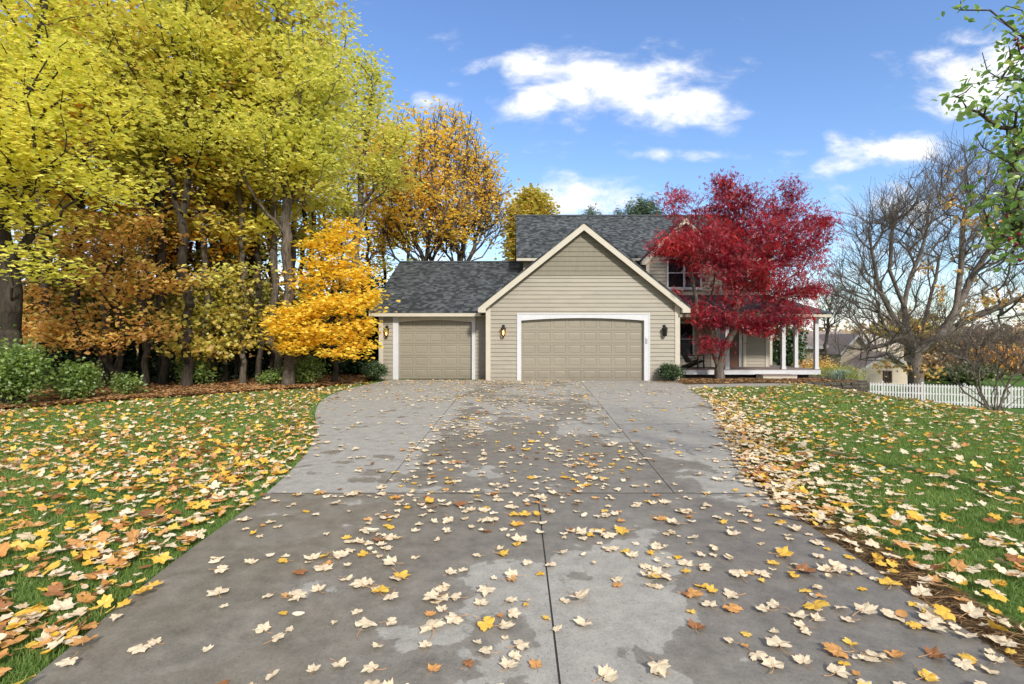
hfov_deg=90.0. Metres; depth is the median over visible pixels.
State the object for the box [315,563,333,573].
maple leaf
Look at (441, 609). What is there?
maple leaf
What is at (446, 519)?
maple leaf
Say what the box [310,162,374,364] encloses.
woodland tree
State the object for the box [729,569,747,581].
maple leaf
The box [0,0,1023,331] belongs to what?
sky
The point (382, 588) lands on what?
maple leaf
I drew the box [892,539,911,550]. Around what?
maple leaf
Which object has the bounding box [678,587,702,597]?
maple leaf
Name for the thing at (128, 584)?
maple leaf
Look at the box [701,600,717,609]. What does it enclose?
maple leaf
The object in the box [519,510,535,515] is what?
maple leaf
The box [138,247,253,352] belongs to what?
understory tree
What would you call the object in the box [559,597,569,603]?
maple leaf
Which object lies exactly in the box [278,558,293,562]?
maple leaf
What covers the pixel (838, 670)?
maple leaf
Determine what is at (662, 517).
maple leaf
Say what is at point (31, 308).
understory tree
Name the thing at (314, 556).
maple leaf
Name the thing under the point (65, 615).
maple leaf
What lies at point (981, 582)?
maple leaf
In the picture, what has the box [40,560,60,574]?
maple leaf
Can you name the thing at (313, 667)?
maple leaf
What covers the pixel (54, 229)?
woodland tree
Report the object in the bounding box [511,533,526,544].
maple leaf
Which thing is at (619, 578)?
maple leaf
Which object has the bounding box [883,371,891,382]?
window
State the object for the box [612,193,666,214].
pine tree
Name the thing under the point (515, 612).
maple leaf
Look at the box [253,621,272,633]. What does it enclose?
maple leaf
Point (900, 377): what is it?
neighbour house
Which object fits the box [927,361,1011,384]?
shrub
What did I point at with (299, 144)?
maple tree
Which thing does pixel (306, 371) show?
honeysuckle bush
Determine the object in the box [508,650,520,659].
maple leaf
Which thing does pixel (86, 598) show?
maple leaf
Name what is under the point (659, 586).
maple leaf
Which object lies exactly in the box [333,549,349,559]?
maple leaf
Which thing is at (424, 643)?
maple leaf
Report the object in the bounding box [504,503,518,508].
maple leaf
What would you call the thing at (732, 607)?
maple leaf
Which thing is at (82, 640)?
maple leaf
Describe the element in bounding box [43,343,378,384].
undergrowth
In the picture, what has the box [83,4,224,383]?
woodland tree
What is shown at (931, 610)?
maple leaf
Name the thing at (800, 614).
maple leaf
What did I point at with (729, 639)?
maple leaf
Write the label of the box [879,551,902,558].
maple leaf
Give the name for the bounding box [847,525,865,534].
maple leaf
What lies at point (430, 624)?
maple leaf
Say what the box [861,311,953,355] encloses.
distant tree
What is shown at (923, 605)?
maple leaf
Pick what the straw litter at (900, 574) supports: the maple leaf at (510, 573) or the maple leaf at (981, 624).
the maple leaf at (981, 624)
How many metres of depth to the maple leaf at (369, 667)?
2.38 m
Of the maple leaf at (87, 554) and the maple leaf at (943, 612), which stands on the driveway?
the maple leaf at (943, 612)
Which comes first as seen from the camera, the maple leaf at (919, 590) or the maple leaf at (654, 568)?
the maple leaf at (919, 590)
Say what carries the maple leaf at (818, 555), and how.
on the driveway
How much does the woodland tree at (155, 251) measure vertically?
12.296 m
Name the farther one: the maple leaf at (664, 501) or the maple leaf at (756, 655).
the maple leaf at (664, 501)
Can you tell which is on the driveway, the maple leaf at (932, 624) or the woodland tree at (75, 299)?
the maple leaf at (932, 624)
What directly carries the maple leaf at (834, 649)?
on the driveway
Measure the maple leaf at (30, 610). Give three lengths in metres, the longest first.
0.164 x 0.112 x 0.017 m
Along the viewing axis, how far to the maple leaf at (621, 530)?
4.10 m
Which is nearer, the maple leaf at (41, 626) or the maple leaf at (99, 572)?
the maple leaf at (41, 626)
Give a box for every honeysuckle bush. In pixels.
[0,324,65,408]
[41,352,111,399]
[103,371,150,393]
[169,354,223,383]
[255,367,281,383]
[274,352,330,383]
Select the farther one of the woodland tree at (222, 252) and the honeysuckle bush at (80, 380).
the woodland tree at (222, 252)
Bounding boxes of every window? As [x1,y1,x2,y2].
[666,258,702,289]
[680,322,694,357]
[724,267,748,288]
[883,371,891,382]
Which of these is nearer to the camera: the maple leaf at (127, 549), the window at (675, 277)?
the maple leaf at (127, 549)
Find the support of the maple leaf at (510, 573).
on the driveway
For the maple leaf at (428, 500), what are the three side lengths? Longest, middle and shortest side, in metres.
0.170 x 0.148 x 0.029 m
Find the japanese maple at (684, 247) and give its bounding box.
[636,166,844,379]
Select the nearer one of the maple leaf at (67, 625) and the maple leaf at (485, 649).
the maple leaf at (485, 649)
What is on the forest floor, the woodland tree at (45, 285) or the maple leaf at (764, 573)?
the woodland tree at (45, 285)
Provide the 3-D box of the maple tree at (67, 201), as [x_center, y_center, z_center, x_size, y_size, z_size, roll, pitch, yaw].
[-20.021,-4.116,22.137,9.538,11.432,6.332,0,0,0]
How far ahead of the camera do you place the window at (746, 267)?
24.77 m
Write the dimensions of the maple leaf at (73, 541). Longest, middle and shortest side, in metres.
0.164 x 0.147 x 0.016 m
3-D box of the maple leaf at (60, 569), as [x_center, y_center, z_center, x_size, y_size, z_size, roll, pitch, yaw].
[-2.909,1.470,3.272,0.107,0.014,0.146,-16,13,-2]
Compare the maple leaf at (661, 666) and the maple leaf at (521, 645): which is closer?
the maple leaf at (661, 666)
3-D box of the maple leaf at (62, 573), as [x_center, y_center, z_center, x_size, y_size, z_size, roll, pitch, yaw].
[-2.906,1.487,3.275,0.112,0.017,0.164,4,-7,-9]
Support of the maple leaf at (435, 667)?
on the driveway
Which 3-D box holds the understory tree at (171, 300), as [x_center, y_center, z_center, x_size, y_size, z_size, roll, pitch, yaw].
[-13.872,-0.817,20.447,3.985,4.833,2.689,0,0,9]
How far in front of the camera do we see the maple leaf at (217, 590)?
3.11 m
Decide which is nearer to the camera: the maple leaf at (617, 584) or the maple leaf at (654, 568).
the maple leaf at (617, 584)
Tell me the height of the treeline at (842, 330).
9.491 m
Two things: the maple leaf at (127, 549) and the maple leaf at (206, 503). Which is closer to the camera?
the maple leaf at (127, 549)
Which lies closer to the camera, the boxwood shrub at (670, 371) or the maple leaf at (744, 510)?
the maple leaf at (744, 510)
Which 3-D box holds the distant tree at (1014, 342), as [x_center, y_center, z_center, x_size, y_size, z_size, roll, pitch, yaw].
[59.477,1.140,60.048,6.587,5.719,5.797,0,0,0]
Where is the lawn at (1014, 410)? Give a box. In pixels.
[0,372,1023,683]
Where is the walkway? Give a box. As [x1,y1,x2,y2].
[687,383,791,388]
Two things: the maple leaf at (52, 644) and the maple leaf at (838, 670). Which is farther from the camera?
the maple leaf at (52, 644)
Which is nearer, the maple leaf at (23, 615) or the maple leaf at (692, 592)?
the maple leaf at (23, 615)
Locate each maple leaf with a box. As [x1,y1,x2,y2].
[0,634,27,647]
[4,629,24,638]
[6,620,26,629]
[11,604,40,619]
[12,622,31,633]
[13,614,42,617]
[20,641,40,648]
[21,611,44,624]
[22,604,52,613]
[26,614,42,618]
[29,621,48,631]
[30,626,72,650]
[31,636,52,649]
[39,545,66,555]
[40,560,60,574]
[42,582,74,596]
[44,598,77,616]
[44,636,64,648]
[47,571,71,578]
[47,622,67,632]
[48,565,68,579]
[52,615,66,625]
[55,651,77,666]
[57,612,82,618]
[61,613,83,629]
[63,635,83,643]
[64,621,85,638]
[66,539,85,544]
[67,634,97,645]
[69,607,97,615]
[73,573,98,580]
[74,613,90,626]
[74,621,98,628]
[76,546,105,557]
[76,591,95,605]
[78,530,98,539]
[82,546,99,564]
[90,530,110,542]
[91,568,107,575]
[94,568,115,574]
[96,553,117,563]
[97,594,113,614]
[106,545,132,554]
[107,518,122,523]
[115,582,135,586]
[122,551,135,561]
[126,526,143,543]
[126,639,150,653]
[130,580,163,594]
[148,637,163,645]
[151,547,171,563]
[153,514,168,523]
[176,533,196,541]
[176,534,189,539]
[197,500,210,508]
[207,586,228,597]
[211,565,228,572]
[236,516,248,523]
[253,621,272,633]
[262,591,275,597]
[263,632,285,643]
[265,669,279,680]
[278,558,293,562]
[283,589,306,600]
[293,566,307,574]
[304,552,320,560]
[306,663,320,675]
[310,584,325,592]
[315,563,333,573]
[328,554,343,558]
[329,657,348,666]
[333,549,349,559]
[339,574,354,580]
[350,577,374,587]
[351,609,362,616]
[355,617,376,636]
[357,550,374,556]
[359,526,371,531]
[361,661,385,672]
[362,577,377,586]
[371,584,389,596]
[371,641,382,647]
[372,535,385,540]
[375,541,386,546]
[380,545,392,552]
[380,617,396,625]
[382,555,396,564]
[383,533,402,539]
[383,589,397,599]
[389,575,405,580]
[392,568,411,577]
[419,618,445,638]
[419,640,431,649]
[422,588,448,599]
[424,610,436,616]
[425,497,433,501]
[427,663,441,674]
[433,584,448,591]
[435,594,449,600]
[436,605,447,612]
[443,516,453,523]
[443,567,457,575]
[444,612,468,623]
[450,592,466,598]
[454,500,465,505]
[461,658,474,668]
[473,598,488,607]
[474,615,494,631]
[477,583,495,596]
[478,646,500,653]
[479,507,490,512]
[487,517,498,524]
[494,549,508,555]
[496,619,515,628]
[499,656,518,671]
[501,608,520,618]
[502,575,516,581]
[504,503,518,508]
[504,511,519,515]
[504,596,517,603]
[505,568,523,578]
[507,639,529,649]
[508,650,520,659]
[510,520,524,525]
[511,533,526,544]
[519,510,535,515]
[523,559,531,567]
[529,657,542,672]
[532,493,547,498]
[545,561,555,565]
[553,624,561,631]
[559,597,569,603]
[568,527,587,534]
[568,588,589,598]
[573,616,591,625]
[593,664,618,681]
[601,532,615,537]
[602,546,613,552]
[610,576,623,581]
[613,582,622,588]
[614,526,634,534]
[625,551,638,559]
[636,561,651,567]
[645,566,664,575]
[647,656,670,676]
[648,571,667,577]
[648,572,658,577]
[649,514,667,519]
[651,543,663,551]
[652,583,663,588]
[658,499,671,503]
[661,573,676,579]
[666,518,686,523]
[676,559,692,569]
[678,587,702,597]
[680,508,696,512]
[686,617,705,633]
[692,563,710,570]
[695,582,709,587]
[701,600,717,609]
[702,584,717,592]
[722,598,742,612]
[723,588,745,598]
[724,637,735,642]
[725,529,740,537]
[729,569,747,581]
[739,508,753,514]
[748,648,767,660]
[752,569,769,577]
[755,604,777,611]
[761,656,783,673]
[766,599,784,607]
[766,635,791,655]
[767,560,779,566]
[768,546,793,556]
[773,505,792,509]
[783,510,803,515]
[787,562,815,572]
[787,608,807,618]
[788,524,806,532]
[792,653,812,668]
[793,626,811,635]
[794,619,812,627]
[802,597,830,609]
[809,612,825,620]
[810,537,824,545]
[811,507,827,513]
[812,553,824,560]
[817,563,841,575]
[818,523,831,527]
[821,642,853,658]
[823,663,852,677]
[826,559,846,572]
[839,616,859,621]
[843,538,858,546]
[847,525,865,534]
[850,525,869,531]
[850,566,863,571]
[850,645,880,661]
[852,601,877,615]
[859,526,881,535]
[863,650,893,662]
[878,576,902,589]
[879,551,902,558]
[880,608,904,622]
[883,645,904,656]
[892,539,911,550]
[899,541,923,544]
[903,617,921,628]
[910,575,933,580]
[910,583,931,603]
[913,563,933,570]
[914,620,947,632]
[915,566,938,572]
[915,602,930,610]
[915,669,938,680]
[916,520,935,531]
[916,581,948,585]
[918,611,944,622]
[918,646,946,657]
[925,607,938,614]
[929,562,943,569]
[933,604,965,621]
[935,547,960,552]
[939,573,953,581]
[947,568,966,582]
[948,558,968,571]
[951,651,976,670]
[955,628,977,637]
[958,568,980,572]
[958,653,979,664]
[959,600,984,617]
[967,563,996,569]
[968,576,994,586]
[971,622,988,625]
[982,588,1007,602]
[983,635,1019,647]
[983,652,1006,663]
[984,537,1006,543]
[986,618,1022,634]
[987,614,1008,621]
[995,639,1018,646]
[1004,553,1023,562]
[1005,567,1023,576]
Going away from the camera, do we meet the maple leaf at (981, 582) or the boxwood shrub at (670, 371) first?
the maple leaf at (981, 582)
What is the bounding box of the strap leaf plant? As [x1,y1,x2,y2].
[811,369,863,380]
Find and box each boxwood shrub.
[359,359,390,380]
[655,360,685,380]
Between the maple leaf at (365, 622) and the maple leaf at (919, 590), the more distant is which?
the maple leaf at (919, 590)
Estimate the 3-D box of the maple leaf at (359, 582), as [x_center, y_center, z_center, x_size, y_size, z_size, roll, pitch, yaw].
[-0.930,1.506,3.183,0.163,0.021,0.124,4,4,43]
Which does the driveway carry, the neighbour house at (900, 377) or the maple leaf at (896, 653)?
the maple leaf at (896, 653)
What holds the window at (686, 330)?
in the house at (577, 297)
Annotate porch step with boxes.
[755,374,796,378]
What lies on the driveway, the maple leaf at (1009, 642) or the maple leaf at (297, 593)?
the maple leaf at (297, 593)
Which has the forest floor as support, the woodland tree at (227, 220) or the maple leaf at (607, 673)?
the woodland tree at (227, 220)
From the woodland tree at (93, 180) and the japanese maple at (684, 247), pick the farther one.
the woodland tree at (93, 180)
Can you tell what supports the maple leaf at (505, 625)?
on the driveway
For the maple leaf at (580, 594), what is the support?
on the driveway
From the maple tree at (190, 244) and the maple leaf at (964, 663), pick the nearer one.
the maple leaf at (964, 663)
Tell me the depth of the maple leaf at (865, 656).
2.47 m
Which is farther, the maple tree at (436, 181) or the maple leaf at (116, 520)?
the maple tree at (436, 181)
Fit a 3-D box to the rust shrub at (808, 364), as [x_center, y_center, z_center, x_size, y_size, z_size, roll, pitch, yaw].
[17.567,1.903,30.096,3.075,2.731,3.535,0,0,-40]
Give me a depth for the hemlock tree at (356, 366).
22.98 m
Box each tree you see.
[0,0,129,388]
[0,0,186,402]
[0,14,87,270]
[0,31,29,218]
[9,0,145,365]
[11,136,137,360]
[11,204,206,388]
[15,3,182,385]
[18,250,90,374]
[19,1,141,380]
[19,132,94,358]
[21,265,71,353]
[39,0,278,385]
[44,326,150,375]
[45,78,138,241]
[50,245,136,366]
[53,256,97,317]
[59,0,238,384]
[77,94,139,369]
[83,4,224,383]
[86,90,197,381]
[87,0,192,364]
[95,0,261,383]
[111,242,155,367]
[112,262,203,350]
[123,0,272,353]
[129,190,200,370]
[136,259,272,382]
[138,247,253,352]
[143,0,358,381]
[153,64,269,382]
[166,0,384,384]
[168,14,297,383]
[169,70,233,356]
[179,0,311,375]
[192,262,279,379]
[194,56,261,262]
[195,34,321,382]
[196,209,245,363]
[211,2,337,366]
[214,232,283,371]
[217,245,297,361]
[218,11,351,372]
[231,159,281,262]
[242,19,354,362]
[247,277,301,368]
[252,213,399,381]
[259,88,353,361]
[262,200,330,264]
[278,275,343,361]
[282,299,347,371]
[295,65,353,291]
[296,125,362,346]
[302,0,429,359]
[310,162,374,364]
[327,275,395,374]
[335,107,404,277]
[349,90,491,265]
[354,153,417,285]
[386,146,437,274]
[405,95,519,260]
[490,180,560,260]
[581,202,603,214]
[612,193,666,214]
[772,321,809,366]
[805,277,858,361]
[811,118,1023,396]
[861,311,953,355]
[921,350,964,381]
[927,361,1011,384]
[932,0,1023,276]
[947,333,1002,361]
[967,341,1023,379]
[994,328,1023,375]
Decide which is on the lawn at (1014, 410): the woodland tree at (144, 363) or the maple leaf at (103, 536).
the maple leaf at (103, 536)
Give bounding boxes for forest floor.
[5,359,370,408]
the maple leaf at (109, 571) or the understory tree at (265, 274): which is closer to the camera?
the maple leaf at (109, 571)
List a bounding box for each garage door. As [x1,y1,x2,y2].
[399,320,471,378]
[521,318,642,379]
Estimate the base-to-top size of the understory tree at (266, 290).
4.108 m
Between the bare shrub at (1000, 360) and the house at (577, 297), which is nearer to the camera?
the bare shrub at (1000, 360)
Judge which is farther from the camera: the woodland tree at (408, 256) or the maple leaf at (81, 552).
the woodland tree at (408, 256)
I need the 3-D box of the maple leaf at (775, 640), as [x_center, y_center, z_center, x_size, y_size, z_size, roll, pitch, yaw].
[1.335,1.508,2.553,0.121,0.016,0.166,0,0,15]
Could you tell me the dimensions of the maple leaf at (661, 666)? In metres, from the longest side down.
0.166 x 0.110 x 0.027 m
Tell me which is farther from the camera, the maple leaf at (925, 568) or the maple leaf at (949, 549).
the maple leaf at (949, 549)
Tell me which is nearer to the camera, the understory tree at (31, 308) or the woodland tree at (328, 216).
the understory tree at (31, 308)
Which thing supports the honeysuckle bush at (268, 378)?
on the forest floor
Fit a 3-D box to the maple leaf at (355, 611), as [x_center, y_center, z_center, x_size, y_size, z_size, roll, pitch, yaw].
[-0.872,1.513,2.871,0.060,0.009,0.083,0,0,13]
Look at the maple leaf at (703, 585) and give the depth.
3.20 m
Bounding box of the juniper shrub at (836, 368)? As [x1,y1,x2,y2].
[811,360,868,380]
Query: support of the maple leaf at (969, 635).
on the driveway
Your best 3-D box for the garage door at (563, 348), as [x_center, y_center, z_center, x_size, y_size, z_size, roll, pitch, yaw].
[2.800,0.296,20.426,4.870,2.520,0.012,0,0,0]
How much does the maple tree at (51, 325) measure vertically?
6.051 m
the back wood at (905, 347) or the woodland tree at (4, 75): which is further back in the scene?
the back wood at (905, 347)
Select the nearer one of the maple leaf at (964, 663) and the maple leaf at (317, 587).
the maple leaf at (964, 663)
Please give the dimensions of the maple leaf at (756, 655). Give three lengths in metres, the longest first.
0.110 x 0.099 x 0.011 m
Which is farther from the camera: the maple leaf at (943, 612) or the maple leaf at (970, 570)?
the maple leaf at (970, 570)
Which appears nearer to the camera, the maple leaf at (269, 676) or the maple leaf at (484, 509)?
the maple leaf at (269, 676)
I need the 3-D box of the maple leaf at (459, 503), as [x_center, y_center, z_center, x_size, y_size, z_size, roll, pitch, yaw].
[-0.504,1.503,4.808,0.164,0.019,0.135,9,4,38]
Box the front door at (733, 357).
[729,322,738,366]
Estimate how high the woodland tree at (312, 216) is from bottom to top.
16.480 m
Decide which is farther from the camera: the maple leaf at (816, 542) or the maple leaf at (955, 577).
the maple leaf at (816, 542)
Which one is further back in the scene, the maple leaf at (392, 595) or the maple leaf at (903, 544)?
the maple leaf at (903, 544)
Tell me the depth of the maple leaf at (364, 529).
4.14 m
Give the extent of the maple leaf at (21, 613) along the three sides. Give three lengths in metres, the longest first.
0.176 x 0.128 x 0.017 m
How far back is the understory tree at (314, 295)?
20.71 m
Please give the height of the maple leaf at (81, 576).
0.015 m
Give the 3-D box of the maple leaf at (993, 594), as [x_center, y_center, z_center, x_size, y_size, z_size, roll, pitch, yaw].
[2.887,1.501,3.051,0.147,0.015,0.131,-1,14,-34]
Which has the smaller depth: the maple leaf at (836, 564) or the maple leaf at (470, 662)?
the maple leaf at (470, 662)
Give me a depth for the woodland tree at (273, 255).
18.39 m
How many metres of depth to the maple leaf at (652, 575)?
3.31 m
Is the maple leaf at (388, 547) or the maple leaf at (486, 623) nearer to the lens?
the maple leaf at (486, 623)
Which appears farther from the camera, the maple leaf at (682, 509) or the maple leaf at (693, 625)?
the maple leaf at (682, 509)
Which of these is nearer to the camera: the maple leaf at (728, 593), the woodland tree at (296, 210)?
the maple leaf at (728, 593)
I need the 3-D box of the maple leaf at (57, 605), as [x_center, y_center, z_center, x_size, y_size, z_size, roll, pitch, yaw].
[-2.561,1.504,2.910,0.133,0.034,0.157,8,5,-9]
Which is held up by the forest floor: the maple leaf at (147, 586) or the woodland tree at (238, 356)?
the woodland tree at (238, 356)
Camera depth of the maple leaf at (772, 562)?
3.52 m
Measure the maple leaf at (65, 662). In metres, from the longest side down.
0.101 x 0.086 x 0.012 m
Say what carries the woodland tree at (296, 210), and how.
on the forest floor
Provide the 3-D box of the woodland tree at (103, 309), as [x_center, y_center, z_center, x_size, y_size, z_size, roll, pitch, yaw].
[-13.711,-5.059,17.659,5.129,13.318,4.363,0,0,-27]
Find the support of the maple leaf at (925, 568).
on the straw litter at (900, 574)
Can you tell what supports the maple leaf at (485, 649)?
on the driveway
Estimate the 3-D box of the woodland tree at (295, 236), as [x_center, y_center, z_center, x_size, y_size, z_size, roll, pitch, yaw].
[-9.296,-5.786,21.183,5.688,14.771,4.839,0,0,-36]
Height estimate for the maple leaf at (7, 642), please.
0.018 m
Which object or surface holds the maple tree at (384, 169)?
on the forest floor
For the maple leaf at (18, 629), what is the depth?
2.68 m
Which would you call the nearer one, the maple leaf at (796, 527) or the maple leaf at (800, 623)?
the maple leaf at (800, 623)
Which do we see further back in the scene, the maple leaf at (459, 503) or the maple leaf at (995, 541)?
the maple leaf at (459, 503)
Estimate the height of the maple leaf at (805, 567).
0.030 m
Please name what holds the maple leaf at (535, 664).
on the driveway
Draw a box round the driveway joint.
[378,383,673,683]
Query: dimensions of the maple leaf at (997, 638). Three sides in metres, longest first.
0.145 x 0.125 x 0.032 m
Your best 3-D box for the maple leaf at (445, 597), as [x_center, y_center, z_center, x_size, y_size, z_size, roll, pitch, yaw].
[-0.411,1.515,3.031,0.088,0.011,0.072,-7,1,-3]
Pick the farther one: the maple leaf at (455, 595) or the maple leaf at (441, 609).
the maple leaf at (455, 595)
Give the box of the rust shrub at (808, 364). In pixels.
[791,351,840,375]
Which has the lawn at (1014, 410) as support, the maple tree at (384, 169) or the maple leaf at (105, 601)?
the maple leaf at (105, 601)
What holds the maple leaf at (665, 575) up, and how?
on the driveway
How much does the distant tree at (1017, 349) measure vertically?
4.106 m
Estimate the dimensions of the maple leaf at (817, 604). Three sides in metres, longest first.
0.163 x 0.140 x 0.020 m
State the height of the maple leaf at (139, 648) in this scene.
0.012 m
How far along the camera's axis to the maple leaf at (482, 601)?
2.99 m
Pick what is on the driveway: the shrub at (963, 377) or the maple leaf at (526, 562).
the maple leaf at (526, 562)
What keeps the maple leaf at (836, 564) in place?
on the driveway
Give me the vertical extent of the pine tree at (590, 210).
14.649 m
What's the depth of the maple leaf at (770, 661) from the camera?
2.41 m
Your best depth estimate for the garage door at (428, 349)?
21.32 m
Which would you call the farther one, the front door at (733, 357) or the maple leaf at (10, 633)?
the front door at (733, 357)
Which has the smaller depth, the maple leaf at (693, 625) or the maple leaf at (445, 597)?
the maple leaf at (693, 625)
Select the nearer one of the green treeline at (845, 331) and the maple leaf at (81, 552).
the maple leaf at (81, 552)
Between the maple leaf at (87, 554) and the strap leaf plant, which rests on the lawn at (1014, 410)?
the maple leaf at (87, 554)
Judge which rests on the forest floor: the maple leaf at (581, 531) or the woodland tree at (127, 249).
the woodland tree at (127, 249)
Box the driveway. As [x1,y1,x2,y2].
[26,380,1023,683]
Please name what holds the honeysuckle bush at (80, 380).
on the forest floor
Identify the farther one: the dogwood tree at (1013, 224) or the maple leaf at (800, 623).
the dogwood tree at (1013, 224)
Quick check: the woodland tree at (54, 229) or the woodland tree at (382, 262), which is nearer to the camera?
the woodland tree at (54, 229)
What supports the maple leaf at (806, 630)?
on the driveway
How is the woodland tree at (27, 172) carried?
on the forest floor
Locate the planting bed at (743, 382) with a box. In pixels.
[676,375,865,384]
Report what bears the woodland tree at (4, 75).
on the forest floor
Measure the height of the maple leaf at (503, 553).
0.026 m
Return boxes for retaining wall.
[802,378,869,392]
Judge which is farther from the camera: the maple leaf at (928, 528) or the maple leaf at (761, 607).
the maple leaf at (928, 528)
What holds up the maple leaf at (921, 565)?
on the straw litter at (900, 574)
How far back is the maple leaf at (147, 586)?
3.08 m
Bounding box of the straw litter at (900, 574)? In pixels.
[654,377,1023,668]
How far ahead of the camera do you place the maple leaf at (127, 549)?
3.70 m
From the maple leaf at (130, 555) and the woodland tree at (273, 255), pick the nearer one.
the maple leaf at (130, 555)
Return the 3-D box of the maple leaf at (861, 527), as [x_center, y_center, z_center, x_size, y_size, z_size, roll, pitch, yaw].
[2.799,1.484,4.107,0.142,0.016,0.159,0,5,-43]
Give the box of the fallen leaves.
[0,379,1023,683]
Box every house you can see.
[368,215,832,380]
[772,332,907,383]
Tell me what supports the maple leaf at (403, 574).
on the driveway
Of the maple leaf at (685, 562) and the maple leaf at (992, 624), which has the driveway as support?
the maple leaf at (685, 562)
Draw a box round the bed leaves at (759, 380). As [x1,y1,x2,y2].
[678,378,851,382]
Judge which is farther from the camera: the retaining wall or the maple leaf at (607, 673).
the retaining wall
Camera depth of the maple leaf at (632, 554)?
3.64 m
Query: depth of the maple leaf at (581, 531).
4.09 m
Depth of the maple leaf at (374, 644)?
2.56 m
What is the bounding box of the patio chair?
[680,346,704,368]
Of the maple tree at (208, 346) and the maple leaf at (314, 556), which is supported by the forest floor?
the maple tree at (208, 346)
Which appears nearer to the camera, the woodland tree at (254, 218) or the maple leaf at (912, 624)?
the maple leaf at (912, 624)
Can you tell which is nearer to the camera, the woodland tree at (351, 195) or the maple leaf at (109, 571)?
the maple leaf at (109, 571)
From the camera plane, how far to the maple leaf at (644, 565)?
3.48 m
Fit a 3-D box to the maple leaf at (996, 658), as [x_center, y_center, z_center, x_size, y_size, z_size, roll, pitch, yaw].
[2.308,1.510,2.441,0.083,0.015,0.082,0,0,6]
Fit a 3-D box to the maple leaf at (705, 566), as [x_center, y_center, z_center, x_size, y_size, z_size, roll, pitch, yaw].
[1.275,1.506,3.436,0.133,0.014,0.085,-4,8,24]
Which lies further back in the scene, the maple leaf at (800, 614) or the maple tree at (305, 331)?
the maple tree at (305, 331)
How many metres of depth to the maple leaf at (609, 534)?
4.01 m
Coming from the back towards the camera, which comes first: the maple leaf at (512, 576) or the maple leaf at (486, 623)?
the maple leaf at (512, 576)
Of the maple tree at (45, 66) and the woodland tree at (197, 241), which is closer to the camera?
the maple tree at (45, 66)
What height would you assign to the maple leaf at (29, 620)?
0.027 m
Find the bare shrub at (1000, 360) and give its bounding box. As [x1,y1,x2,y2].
[921,317,1023,410]
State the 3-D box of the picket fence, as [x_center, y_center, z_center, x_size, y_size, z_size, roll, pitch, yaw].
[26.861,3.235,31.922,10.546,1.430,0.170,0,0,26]
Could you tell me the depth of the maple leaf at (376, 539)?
3.93 m
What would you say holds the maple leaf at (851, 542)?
on the straw litter at (900, 574)
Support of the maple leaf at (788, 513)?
on the driveway
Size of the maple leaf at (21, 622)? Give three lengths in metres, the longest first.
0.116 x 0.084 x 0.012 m
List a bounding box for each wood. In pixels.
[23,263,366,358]
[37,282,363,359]
[806,331,962,361]
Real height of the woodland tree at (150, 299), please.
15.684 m
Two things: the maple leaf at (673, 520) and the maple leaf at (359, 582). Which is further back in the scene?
the maple leaf at (673, 520)
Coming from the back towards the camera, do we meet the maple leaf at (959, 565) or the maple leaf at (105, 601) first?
the maple leaf at (959, 565)
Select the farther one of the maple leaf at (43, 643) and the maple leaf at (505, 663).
the maple leaf at (43, 643)
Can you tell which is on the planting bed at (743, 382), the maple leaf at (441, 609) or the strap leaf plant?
the strap leaf plant
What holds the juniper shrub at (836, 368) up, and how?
on the planting bed at (743, 382)
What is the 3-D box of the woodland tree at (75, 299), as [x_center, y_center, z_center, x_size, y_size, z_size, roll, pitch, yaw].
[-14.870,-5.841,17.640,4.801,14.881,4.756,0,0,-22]
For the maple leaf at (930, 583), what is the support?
on the straw litter at (900, 574)
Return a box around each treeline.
[774,318,1023,340]
[822,329,1023,335]
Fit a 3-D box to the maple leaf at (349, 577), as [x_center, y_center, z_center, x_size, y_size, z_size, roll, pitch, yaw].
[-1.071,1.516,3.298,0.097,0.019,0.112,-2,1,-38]
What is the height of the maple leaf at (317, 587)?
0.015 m
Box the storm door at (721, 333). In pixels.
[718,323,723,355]
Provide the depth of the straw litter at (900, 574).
3.35 m
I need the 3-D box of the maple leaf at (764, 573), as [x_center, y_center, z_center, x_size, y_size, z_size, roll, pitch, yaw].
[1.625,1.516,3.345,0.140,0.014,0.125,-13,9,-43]
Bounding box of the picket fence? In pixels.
[869,381,1023,407]

